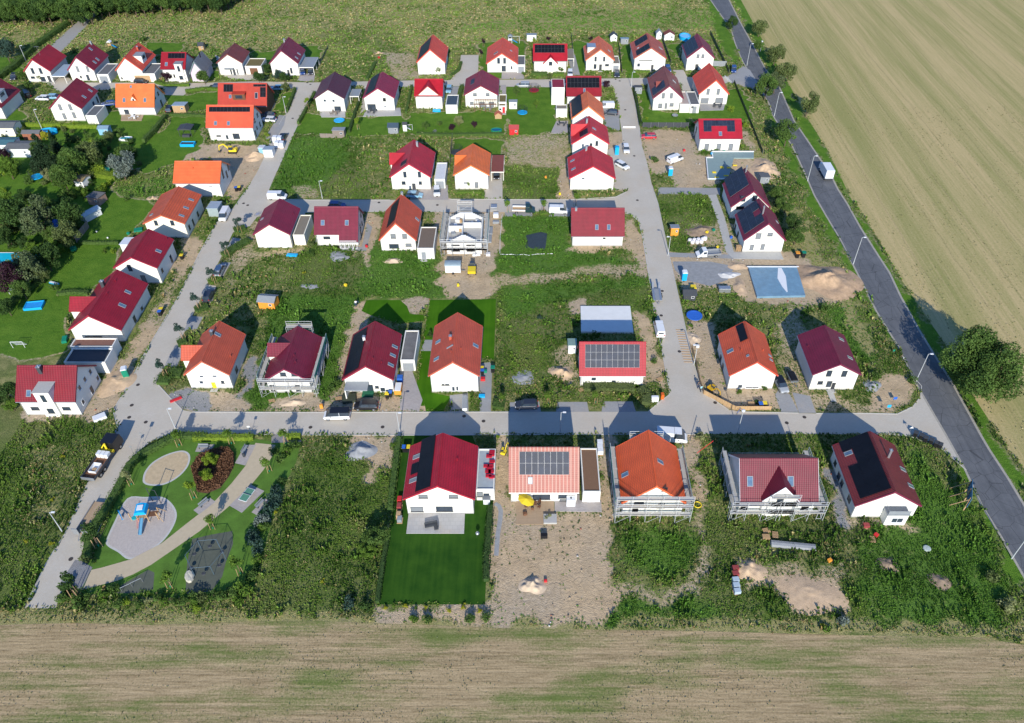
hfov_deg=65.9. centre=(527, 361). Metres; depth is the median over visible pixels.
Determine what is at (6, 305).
tree
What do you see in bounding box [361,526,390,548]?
tree
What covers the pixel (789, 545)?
plank stack
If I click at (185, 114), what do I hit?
hedge
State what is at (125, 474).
young tree
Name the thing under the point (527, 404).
parked car
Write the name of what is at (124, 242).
container
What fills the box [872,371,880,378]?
shrub
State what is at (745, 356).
gabled house
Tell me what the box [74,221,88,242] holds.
pad
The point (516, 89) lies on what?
tree
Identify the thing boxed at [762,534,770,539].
pallet
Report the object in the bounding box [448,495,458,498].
window
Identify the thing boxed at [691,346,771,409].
board fence
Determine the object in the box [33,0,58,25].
tree
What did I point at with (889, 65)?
field
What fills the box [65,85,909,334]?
tall weeds
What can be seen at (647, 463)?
gabled house
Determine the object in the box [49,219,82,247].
tree
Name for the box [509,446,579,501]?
side gabled house
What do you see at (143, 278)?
window
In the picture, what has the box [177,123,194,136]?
pavilion
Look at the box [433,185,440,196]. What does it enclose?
parked car
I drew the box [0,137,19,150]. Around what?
bungalow
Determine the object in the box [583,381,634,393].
hedge
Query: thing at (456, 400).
driveway slab
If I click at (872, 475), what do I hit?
gabled house
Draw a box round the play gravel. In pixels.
[108,498,174,556]
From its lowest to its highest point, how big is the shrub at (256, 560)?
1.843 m
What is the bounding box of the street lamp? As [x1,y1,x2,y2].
[49,511,62,531]
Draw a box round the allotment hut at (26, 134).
[20,130,43,139]
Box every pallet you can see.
[396,502,402,510]
[397,496,402,501]
[397,515,402,523]
[731,565,739,570]
[731,570,739,576]
[731,576,739,582]
[731,582,739,588]
[732,587,741,594]
[735,245,741,250]
[762,527,770,533]
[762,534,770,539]
[772,531,777,538]
[861,523,869,529]
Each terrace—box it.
[121,115,143,120]
[320,111,344,116]
[320,223,371,250]
[363,108,400,116]
[406,513,464,533]
[421,340,431,350]
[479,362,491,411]
[516,501,553,524]
[550,121,567,133]
[555,494,601,511]
[700,104,724,110]
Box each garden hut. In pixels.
[197,42,205,50]
[256,293,278,308]
[509,125,518,134]
[669,224,679,235]
[758,173,770,183]
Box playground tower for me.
[128,503,164,534]
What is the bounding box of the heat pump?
[566,496,575,506]
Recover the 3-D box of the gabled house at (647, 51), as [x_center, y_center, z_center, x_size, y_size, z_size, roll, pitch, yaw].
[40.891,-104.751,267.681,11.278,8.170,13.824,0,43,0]
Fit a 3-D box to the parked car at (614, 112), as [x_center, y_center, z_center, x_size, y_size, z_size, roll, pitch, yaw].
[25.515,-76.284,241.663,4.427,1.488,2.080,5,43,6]
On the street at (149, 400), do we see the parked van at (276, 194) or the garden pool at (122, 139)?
the parked van at (276, 194)
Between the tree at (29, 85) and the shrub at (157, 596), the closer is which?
the shrub at (157, 596)
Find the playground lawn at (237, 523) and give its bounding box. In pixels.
[78,438,300,599]
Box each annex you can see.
[64,348,117,372]
[70,338,121,356]
[85,105,108,124]
[293,215,313,244]
[417,227,437,261]
[476,449,495,499]
[499,94,506,110]
[499,103,505,114]
[551,79,564,104]
[679,91,689,112]
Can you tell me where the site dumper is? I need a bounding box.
[467,261,476,274]
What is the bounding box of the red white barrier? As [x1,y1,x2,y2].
[170,396,181,402]
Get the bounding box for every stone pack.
[95,450,101,457]
[99,450,105,458]
[103,451,110,458]
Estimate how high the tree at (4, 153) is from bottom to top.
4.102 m
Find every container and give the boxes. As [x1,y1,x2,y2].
[119,237,133,250]
[206,201,222,216]
[262,146,274,156]
[397,375,402,381]
[690,284,696,288]
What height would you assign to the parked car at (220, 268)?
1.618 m
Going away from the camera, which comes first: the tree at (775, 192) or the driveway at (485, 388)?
the driveway at (485, 388)
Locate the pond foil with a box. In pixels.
[525,232,546,248]
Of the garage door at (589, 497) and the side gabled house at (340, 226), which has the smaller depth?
the garage door at (589, 497)
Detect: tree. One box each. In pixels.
[0,0,18,24]
[0,37,15,62]
[0,149,9,157]
[0,154,21,178]
[0,189,11,200]
[0,194,29,228]
[0,220,14,230]
[0,226,12,245]
[0,260,27,292]
[0,298,12,315]
[0,382,15,404]
[1,398,18,410]
[9,0,31,24]
[9,280,30,299]
[11,250,45,281]
[14,0,37,24]
[14,70,26,80]
[16,188,32,205]
[16,236,32,248]
[18,193,54,236]
[22,241,38,255]
[23,81,33,91]
[25,0,47,24]
[28,141,36,150]
[29,149,50,173]
[29,195,56,207]
[30,133,56,170]
[32,242,60,270]
[32,267,50,282]
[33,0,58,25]
[39,225,54,241]
[40,131,47,140]
[40,168,52,181]
[43,0,66,20]
[45,237,63,255]
[47,130,63,155]
[48,164,76,188]
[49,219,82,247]
[50,196,84,225]
[53,0,75,24]
[56,147,87,174]
[56,570,77,598]
[66,216,82,228]
[68,0,90,25]
[72,0,100,24]
[73,185,87,198]
[74,140,103,163]
[80,522,102,547]
[87,157,102,167]
[90,137,107,149]
[96,0,116,17]
[101,130,113,142]
[102,0,122,16]
[105,150,134,179]
[112,0,129,17]
[117,143,138,158]
[119,0,137,16]
[119,469,133,486]
[132,0,153,16]
[139,0,158,13]
[155,358,166,375]
[159,0,176,13]
[159,569,172,588]
[161,72,170,80]
[168,0,183,13]
[170,429,181,445]
[173,323,185,337]
[180,0,196,13]
[182,481,196,499]
[185,0,208,13]
[190,292,200,305]
[195,70,208,83]
[198,0,210,12]
[198,468,212,480]
[201,452,218,464]
[203,513,214,529]
[205,267,216,282]
[207,0,226,14]
[219,241,229,256]
[222,428,234,444]
[228,554,243,574]
[232,217,241,231]
[252,71,264,82]
[259,456,271,471]
[262,64,270,72]
[271,69,280,80]
[276,428,288,443]
[279,72,289,81]
[280,82,289,92]
[356,543,376,557]
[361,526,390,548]
[421,121,428,127]
[448,124,454,129]
[453,116,463,124]
[499,393,505,401]
[504,199,509,208]
[512,85,520,93]
[541,200,547,210]
[544,391,549,403]
[547,73,552,80]
[573,193,579,205]
[592,391,597,402]
[603,80,609,86]
[725,15,738,28]
[752,19,768,35]
[754,40,762,48]
[754,72,778,99]
[764,44,785,65]
[767,71,785,92]
[768,185,787,198]
[774,62,798,80]
[774,118,799,146]
[775,196,793,212]
[785,213,803,227]
[785,226,806,244]
[800,91,819,116]
[938,324,1023,403]
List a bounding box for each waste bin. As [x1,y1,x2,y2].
[490,365,494,372]
[795,251,800,257]
[801,251,806,257]
[913,430,918,437]
[918,432,924,439]
[923,435,928,442]
[928,437,934,444]
[933,440,938,447]
[937,441,943,448]
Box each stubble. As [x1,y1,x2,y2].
[2,621,1023,722]
[810,106,1023,448]
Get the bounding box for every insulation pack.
[274,140,278,147]
[278,141,284,148]
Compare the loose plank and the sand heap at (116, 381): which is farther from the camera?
the loose plank
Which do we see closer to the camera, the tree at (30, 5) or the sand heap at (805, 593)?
the sand heap at (805, 593)
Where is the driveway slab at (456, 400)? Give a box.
[450,393,467,411]
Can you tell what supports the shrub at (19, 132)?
on the ground at (40, 332)
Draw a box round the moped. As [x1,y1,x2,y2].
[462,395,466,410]
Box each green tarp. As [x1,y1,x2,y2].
[61,335,67,343]
[134,227,142,232]
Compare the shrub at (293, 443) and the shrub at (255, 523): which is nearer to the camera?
the shrub at (255, 523)
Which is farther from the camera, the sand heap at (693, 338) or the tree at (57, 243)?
the tree at (57, 243)
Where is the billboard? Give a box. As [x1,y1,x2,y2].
[949,479,972,510]
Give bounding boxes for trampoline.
[27,168,42,181]
[450,144,460,154]
[517,105,526,114]
[529,83,538,91]
[686,310,701,320]
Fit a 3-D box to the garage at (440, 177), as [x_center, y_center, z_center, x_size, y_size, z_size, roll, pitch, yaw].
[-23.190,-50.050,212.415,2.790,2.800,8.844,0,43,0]
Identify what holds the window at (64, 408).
in the side gabled house at (52, 390)
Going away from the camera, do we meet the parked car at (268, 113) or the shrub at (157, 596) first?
the shrub at (157, 596)
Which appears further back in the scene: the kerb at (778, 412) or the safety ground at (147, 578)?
the kerb at (778, 412)
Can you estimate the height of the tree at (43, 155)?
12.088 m
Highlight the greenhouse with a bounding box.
[81,205,101,221]
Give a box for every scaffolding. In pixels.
[256,321,329,397]
[439,201,488,255]
[608,431,695,522]
[718,447,829,520]
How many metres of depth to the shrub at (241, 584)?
120.89 m
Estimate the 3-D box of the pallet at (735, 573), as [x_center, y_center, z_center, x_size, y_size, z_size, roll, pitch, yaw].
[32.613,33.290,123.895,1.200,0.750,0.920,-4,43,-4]
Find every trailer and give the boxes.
[444,260,464,274]
[651,282,662,303]
[786,371,798,386]
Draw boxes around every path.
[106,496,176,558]
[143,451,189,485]
[676,329,691,362]
[708,195,733,251]
[726,252,782,258]
[826,389,836,401]
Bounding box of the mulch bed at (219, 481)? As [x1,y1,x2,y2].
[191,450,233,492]
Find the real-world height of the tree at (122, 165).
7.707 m
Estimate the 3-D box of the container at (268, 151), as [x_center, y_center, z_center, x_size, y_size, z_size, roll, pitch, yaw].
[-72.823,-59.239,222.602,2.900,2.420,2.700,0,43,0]
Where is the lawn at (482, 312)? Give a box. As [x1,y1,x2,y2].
[417,299,495,410]
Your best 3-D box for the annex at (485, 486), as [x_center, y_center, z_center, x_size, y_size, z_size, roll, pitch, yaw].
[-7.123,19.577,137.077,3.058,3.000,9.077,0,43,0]
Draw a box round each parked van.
[22,88,31,98]
[218,206,230,220]
[267,190,287,199]
[549,204,567,214]
[601,101,614,108]
[653,320,664,337]
[656,426,687,443]
[666,153,683,163]
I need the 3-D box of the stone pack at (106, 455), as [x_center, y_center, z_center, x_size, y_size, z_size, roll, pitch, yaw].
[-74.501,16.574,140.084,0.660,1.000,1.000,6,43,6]
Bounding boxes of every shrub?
[7,239,17,248]
[12,223,20,232]
[16,127,22,138]
[23,174,32,184]
[39,179,47,184]
[49,283,58,290]
[54,592,68,602]
[56,192,66,201]
[59,581,74,594]
[61,188,71,196]
[63,131,73,143]
[68,191,76,198]
[70,135,80,141]
[71,594,82,603]
[72,600,86,609]
[77,553,92,562]
[82,593,90,600]
[84,132,91,140]
[86,170,94,178]
[93,164,105,171]
[95,185,103,191]
[98,591,109,602]
[100,182,106,190]
[103,180,111,186]
[107,582,120,593]
[112,128,120,134]
[112,599,123,608]
[113,147,120,155]
[116,133,124,137]
[120,596,130,604]
[123,194,129,200]
[124,137,133,143]
[132,599,142,607]
[144,597,153,604]
[153,594,162,601]
[159,597,168,607]
[169,597,179,604]
[178,597,187,605]
[186,590,197,602]
[189,597,198,607]
[192,605,200,613]
[196,590,207,603]
[208,589,216,599]
[216,590,228,600]
[225,586,237,599]
[231,595,243,605]
[233,580,252,596]
[244,529,259,541]
[244,570,257,581]
[247,534,263,547]
[247,566,259,576]
[251,546,262,556]
[251,553,264,565]
[252,514,264,528]
[255,513,270,523]
[256,522,264,532]
[260,521,270,528]
[262,499,278,516]
[266,491,282,505]
[268,446,278,455]
[270,484,281,493]
[275,454,284,463]
[276,476,286,484]
[281,445,291,456]
[288,439,300,449]
[306,250,314,256]
[327,384,334,392]
[332,378,341,386]
[343,594,354,612]
[358,599,372,612]
[389,442,396,449]
[408,615,418,622]
[422,614,431,623]
[464,613,475,622]
[480,610,490,621]
[650,357,657,363]
[651,156,658,162]
[694,431,704,441]
[820,301,831,311]
[836,615,850,626]
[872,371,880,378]
[906,375,917,383]
[985,569,1000,583]
[995,595,1016,614]
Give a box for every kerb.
[25,192,244,606]
[97,433,268,532]
[158,385,182,409]
[193,411,508,412]
[301,434,695,435]
[485,192,624,199]
[626,213,668,410]
[652,186,728,409]
[745,411,798,412]
[816,381,921,413]
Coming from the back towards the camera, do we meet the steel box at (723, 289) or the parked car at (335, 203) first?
the parked car at (335, 203)
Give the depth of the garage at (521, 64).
264.59 m
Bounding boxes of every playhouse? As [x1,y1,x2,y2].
[402,122,407,130]
[494,110,501,118]
[610,31,617,41]
[655,28,661,38]
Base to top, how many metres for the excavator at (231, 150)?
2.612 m
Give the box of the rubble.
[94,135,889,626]
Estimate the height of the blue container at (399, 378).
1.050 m
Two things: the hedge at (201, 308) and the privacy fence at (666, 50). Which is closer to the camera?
the hedge at (201, 308)
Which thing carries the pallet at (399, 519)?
on the lawn at (431, 568)
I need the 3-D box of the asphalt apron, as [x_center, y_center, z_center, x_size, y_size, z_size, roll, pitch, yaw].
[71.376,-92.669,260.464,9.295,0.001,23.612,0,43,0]
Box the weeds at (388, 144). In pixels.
[14,85,831,179]
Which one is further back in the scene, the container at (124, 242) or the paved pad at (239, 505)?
the container at (124, 242)
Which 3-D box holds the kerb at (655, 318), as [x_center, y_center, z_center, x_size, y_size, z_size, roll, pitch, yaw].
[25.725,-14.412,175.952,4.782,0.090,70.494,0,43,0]
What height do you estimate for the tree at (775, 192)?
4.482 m
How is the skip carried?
on the ground at (40, 332)
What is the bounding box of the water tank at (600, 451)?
[597,447,603,455]
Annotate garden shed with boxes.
[72,174,90,187]
[86,191,107,205]
[97,125,112,134]
[171,102,188,112]
[331,127,345,137]
[387,123,398,133]
[482,496,490,504]
[509,99,516,108]
[526,33,536,41]
[620,37,628,43]
[634,85,642,93]
[663,29,674,40]
[682,289,696,300]
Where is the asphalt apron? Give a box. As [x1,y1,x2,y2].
[729,66,764,94]
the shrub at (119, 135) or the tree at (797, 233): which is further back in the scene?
the shrub at (119, 135)
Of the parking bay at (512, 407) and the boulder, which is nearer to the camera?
the boulder
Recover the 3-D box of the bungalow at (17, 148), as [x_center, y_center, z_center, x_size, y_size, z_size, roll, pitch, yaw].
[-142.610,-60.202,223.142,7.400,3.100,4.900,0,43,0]
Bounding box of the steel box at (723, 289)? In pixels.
[718,286,730,292]
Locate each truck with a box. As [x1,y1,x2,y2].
[71,500,103,540]
[80,433,123,480]
[819,162,834,179]
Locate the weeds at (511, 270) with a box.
[65,178,930,334]
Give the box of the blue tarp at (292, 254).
[286,253,297,256]
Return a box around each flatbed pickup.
[512,203,534,213]
[695,247,721,258]
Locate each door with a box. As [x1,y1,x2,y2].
[99,76,108,82]
[134,76,150,81]
[249,68,257,73]
[402,363,413,370]
[421,252,425,258]
[436,181,443,187]
[518,67,523,72]
[587,494,595,501]
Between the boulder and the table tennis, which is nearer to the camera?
the boulder
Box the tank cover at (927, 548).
[923,545,930,551]
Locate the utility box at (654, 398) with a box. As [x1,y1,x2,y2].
[651,395,658,401]
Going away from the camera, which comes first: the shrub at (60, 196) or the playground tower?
the playground tower
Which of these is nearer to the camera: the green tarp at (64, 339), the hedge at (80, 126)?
the green tarp at (64, 339)
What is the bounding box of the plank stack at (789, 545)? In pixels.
[770,540,815,550]
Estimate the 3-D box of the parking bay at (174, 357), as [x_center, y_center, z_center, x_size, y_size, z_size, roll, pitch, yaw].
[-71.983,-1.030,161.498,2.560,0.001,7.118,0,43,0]
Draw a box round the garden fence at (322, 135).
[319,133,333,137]
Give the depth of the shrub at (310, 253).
186.72 m
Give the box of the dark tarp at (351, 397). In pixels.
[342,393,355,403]
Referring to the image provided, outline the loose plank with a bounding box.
[747,266,798,266]
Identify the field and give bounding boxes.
[0,621,1023,722]
[741,0,1023,467]
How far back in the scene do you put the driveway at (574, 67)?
269.38 m
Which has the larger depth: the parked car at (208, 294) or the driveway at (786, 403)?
the parked car at (208, 294)
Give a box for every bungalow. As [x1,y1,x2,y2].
[0,120,21,136]
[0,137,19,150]
[4,141,33,156]
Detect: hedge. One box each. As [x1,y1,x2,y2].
[0,19,69,78]
[9,279,42,309]
[21,121,61,127]
[56,288,89,295]
[62,123,97,128]
[77,166,117,180]
[77,239,119,244]
[80,429,207,558]
[141,113,166,142]
[153,365,183,384]
[154,79,189,86]
[168,112,205,117]
[176,336,186,346]
[185,86,217,92]
[192,431,254,441]
[194,303,208,312]
[206,276,222,284]
[219,236,251,257]
[233,224,245,232]
[285,87,296,111]
[286,431,301,439]
[297,90,315,123]
[347,88,364,132]
[365,60,376,80]
[375,538,389,603]
[386,435,402,511]
[405,84,412,113]
[416,131,503,136]
[450,61,462,76]
[457,190,484,197]
[458,84,464,110]
[482,504,494,581]
[492,396,505,411]
[531,70,546,75]
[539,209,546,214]
[553,71,563,75]
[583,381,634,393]
[633,88,642,126]
[634,69,649,72]
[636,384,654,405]
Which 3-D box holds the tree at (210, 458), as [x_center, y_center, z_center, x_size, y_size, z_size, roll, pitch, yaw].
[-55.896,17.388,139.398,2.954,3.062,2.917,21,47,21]
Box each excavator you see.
[218,144,237,153]
[500,442,508,455]
[707,384,720,396]
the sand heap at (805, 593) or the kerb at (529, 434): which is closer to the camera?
the sand heap at (805, 593)
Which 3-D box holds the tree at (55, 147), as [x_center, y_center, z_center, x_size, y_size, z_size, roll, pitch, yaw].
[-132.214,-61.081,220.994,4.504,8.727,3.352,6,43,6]
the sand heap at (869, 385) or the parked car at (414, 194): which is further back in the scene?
the parked car at (414, 194)
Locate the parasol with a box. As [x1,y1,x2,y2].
[518,494,533,505]
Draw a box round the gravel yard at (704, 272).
[673,261,732,285]
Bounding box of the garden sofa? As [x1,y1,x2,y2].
[424,520,438,529]
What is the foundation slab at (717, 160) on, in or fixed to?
on the ground at (40, 332)
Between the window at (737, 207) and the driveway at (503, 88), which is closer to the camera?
the window at (737, 207)
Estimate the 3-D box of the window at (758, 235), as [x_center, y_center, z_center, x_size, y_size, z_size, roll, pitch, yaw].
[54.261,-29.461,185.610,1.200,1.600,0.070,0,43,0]
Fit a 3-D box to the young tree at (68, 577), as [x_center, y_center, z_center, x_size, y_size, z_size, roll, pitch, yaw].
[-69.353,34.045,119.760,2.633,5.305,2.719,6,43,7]
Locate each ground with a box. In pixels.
[0,0,1023,644]
[112,570,153,592]
[186,531,232,593]
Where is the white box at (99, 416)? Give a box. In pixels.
[92,412,106,421]
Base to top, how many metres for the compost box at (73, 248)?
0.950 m
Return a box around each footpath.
[60,560,91,588]
[82,443,274,589]
[271,434,300,442]
[494,502,502,555]
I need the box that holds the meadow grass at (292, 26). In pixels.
[0,0,786,85]
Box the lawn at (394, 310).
[362,300,424,323]
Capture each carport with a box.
[51,64,69,83]
[299,57,318,74]
[349,89,361,101]
[491,155,504,180]
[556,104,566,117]
[567,49,573,66]
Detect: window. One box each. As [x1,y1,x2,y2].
[30,407,39,410]
[39,395,46,401]
[47,409,55,413]
[62,407,71,410]
[89,385,94,394]
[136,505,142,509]
[140,275,146,282]
[232,133,239,138]
[280,372,286,376]
[321,104,332,109]
[334,106,340,110]
[367,104,375,109]
[367,385,373,390]
[389,244,398,248]
[410,507,423,511]
[418,495,427,498]
[436,506,453,511]
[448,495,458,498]
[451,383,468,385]
[533,495,550,499]
[558,495,566,498]
[700,98,708,102]
[715,98,722,102]
[735,206,743,209]
[745,386,758,388]
[755,233,761,238]
[825,370,832,376]
[826,381,832,386]
[841,371,847,376]
[890,518,903,522]
[895,499,903,503]
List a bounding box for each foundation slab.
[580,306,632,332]
[706,151,753,179]
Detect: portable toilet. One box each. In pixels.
[120,365,129,377]
[258,145,264,153]
[615,145,618,154]
[668,166,672,175]
[681,270,687,280]
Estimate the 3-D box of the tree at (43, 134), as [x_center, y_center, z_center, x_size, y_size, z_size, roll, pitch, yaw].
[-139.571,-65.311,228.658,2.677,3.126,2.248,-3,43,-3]
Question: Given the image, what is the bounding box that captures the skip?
[394,382,402,394]
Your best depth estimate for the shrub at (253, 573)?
123.00 m
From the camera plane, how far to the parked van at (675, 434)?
143.37 m
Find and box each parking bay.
[165,345,180,367]
[184,316,202,330]
[202,284,215,302]
[221,262,230,276]
[226,237,240,248]
[505,212,531,215]
[509,401,540,411]
[549,212,569,215]
[556,402,588,411]
[602,401,635,411]
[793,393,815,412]
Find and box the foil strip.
[777,268,787,291]
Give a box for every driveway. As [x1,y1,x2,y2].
[215,55,253,79]
[266,115,285,144]
[298,73,314,80]
[360,86,365,112]
[400,367,421,410]
[410,185,447,199]
[448,86,458,94]
[451,55,477,79]
[484,172,501,198]
[500,85,505,93]
[502,72,523,78]
[568,55,579,74]
[603,108,619,130]
[608,143,630,189]
[658,187,719,194]
[669,252,779,259]
[673,70,687,77]
[681,78,692,90]
[775,391,797,411]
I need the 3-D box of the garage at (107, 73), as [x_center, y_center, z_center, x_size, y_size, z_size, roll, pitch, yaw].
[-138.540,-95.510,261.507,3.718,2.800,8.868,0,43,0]
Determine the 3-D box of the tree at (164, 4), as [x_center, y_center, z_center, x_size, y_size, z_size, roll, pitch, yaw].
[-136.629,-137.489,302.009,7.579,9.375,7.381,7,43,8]
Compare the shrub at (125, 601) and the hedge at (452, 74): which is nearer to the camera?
the shrub at (125, 601)
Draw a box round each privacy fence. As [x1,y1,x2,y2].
[643,122,688,127]
[662,37,670,63]
[713,61,726,65]
[734,79,762,153]
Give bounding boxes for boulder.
[184,570,193,582]
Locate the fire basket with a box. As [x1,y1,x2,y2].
[541,533,547,538]
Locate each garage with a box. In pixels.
[97,63,118,82]
[128,63,162,81]
[245,58,266,73]
[400,330,419,370]
[434,163,447,187]
[445,95,458,113]
[517,55,524,72]
[580,448,600,501]
[612,56,619,71]
[686,91,699,112]
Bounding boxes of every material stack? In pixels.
[489,226,492,234]
[491,204,496,209]
[493,212,498,217]
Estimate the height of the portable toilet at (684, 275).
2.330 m
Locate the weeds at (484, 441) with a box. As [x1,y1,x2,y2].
[0,333,1023,642]
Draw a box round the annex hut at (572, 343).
[567,338,576,353]
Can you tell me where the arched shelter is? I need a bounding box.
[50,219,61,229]
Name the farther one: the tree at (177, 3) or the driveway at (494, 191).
the tree at (177, 3)
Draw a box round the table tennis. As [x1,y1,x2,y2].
[238,487,254,501]
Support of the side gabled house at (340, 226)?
on the ground at (40, 332)
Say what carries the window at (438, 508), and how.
in the gabled house at (441, 474)
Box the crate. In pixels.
[88,462,101,473]
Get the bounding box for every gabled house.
[0,79,23,118]
[15,365,101,416]
[23,44,67,82]
[49,77,100,120]
[67,41,109,80]
[68,269,150,341]
[113,229,177,282]
[115,42,156,80]
[115,84,165,114]
[142,186,203,237]
[160,52,193,81]
[173,161,231,196]
[181,321,247,391]
[189,51,213,81]
[206,105,262,140]
[216,43,249,75]
[218,83,274,114]
[252,198,300,247]
[264,326,322,391]
[269,37,305,75]
[313,72,351,111]
[314,206,363,248]
[342,321,401,398]
[362,72,399,109]
[378,191,421,250]
[389,139,435,190]
[402,433,478,513]
[414,79,444,108]
[416,35,448,74]
[428,312,482,391]
[453,144,490,188]
[464,69,499,107]
[486,37,518,71]
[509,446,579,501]
[533,43,567,73]
[565,76,601,104]
[567,145,615,189]
[570,91,604,123]
[570,116,609,154]
[570,206,624,245]
[577,341,645,384]
[583,36,614,71]
[615,430,686,511]
[630,33,666,71]
[647,65,683,109]
[681,33,714,71]
[692,63,729,103]
[693,118,742,150]
[717,321,778,388]
[722,165,770,218]
[728,454,818,515]
[734,198,785,251]
[795,325,861,392]
[830,431,921,524]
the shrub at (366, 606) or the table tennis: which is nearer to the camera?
the shrub at (366, 606)
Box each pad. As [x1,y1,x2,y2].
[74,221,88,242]
[194,498,214,513]
[195,444,214,451]
[229,485,263,512]
[235,445,255,464]
[252,498,268,514]
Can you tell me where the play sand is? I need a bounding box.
[145,452,187,483]
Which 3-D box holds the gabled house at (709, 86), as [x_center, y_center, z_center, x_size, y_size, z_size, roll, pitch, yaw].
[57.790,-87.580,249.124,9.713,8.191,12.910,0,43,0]
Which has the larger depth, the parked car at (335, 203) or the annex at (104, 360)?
the parked car at (335, 203)
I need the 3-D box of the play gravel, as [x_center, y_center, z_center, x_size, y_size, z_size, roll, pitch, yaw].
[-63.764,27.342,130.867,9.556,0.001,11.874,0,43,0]
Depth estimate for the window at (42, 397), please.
145.82 m
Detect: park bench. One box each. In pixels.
[198,444,208,448]
[198,497,208,507]
[241,444,247,452]
[255,497,263,507]
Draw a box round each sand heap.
[97,368,136,397]
[147,196,158,199]
[244,151,263,161]
[279,397,305,405]
[300,284,317,288]
[330,251,349,261]
[345,441,377,460]
[384,258,402,262]
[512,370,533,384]
[518,576,546,593]
[548,366,574,380]
[684,225,711,237]
[687,332,700,343]
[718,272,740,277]
[727,262,747,269]
[733,277,746,296]
[735,558,767,580]
[749,158,780,178]
[779,574,848,615]
[794,265,863,300]
[863,380,881,391]
[876,557,899,572]
[927,573,951,590]
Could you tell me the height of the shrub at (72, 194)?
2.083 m
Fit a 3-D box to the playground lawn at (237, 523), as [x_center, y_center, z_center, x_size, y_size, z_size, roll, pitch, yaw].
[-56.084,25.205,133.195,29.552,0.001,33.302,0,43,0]
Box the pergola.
[474,99,496,111]
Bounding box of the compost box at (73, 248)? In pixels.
[70,246,76,250]
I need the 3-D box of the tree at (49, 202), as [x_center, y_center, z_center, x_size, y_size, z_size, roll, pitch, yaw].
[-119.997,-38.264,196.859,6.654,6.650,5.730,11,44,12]
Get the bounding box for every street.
[25,166,958,607]
[28,61,728,190]
[661,374,709,401]
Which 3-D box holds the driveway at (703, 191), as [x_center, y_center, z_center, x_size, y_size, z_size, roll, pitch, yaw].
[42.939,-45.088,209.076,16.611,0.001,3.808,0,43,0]
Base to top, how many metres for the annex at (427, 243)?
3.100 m
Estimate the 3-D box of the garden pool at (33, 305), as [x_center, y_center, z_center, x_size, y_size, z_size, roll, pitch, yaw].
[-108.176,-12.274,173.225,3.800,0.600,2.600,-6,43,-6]
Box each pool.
[0,252,37,261]
[23,300,44,310]
[40,128,57,134]
[119,136,132,140]
[180,141,195,146]
[334,118,344,122]
[491,128,501,131]
[679,33,690,41]
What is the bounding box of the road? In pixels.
[711,0,1023,572]
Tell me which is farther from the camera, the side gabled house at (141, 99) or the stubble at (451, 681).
the side gabled house at (141, 99)
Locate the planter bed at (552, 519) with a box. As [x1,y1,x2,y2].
[543,514,556,523]
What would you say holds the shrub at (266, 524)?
on the ground at (40, 332)
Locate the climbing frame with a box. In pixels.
[185,539,225,575]
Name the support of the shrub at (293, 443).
on the playground lawn at (237, 523)
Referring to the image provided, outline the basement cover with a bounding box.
[748,267,804,297]
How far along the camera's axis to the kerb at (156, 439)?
144.61 m
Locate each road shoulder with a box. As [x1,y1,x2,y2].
[710,0,1023,577]
[729,0,1023,505]
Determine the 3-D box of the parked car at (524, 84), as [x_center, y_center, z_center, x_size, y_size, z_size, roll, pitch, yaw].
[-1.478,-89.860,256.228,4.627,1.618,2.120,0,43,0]
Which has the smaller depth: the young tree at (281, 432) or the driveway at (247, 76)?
the young tree at (281, 432)
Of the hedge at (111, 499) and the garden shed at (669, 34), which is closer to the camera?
the hedge at (111, 499)
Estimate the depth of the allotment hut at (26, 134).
229.06 m
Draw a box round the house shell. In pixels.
[446,212,483,253]
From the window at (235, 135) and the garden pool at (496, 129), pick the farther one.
the garden pool at (496, 129)
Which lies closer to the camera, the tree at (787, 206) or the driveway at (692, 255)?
the driveway at (692, 255)
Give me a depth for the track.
289.36 m
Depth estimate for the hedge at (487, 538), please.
127.66 m
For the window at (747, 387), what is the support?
in the gabled house at (745, 356)
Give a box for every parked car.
[10,72,16,80]
[35,94,49,100]
[48,93,58,99]
[101,100,114,105]
[133,77,147,83]
[165,105,172,112]
[202,288,215,301]
[213,264,225,276]
[261,111,274,116]
[262,116,276,122]
[271,84,282,89]
[280,133,287,140]
[300,68,305,74]
[307,68,313,74]
[323,407,350,420]
[328,201,345,205]
[353,399,378,410]
[406,190,422,198]
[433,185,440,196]
[445,84,451,92]
[493,173,499,179]
[515,398,537,409]
[516,81,529,87]
[567,68,572,75]
[604,109,617,115]
[614,69,619,77]
[615,159,629,169]
[622,143,629,152]
[641,132,656,139]
[665,64,671,71]
[731,65,736,72]
[774,375,788,392]
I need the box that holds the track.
[51,14,94,51]
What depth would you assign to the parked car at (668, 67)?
264.96 m
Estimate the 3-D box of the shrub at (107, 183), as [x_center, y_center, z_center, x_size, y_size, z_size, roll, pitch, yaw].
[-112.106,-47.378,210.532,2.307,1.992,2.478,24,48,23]
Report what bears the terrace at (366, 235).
on the ground at (40, 332)
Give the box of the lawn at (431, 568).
[380,435,492,603]
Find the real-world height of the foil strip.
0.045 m
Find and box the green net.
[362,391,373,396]
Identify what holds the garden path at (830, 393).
on the ground at (40, 332)

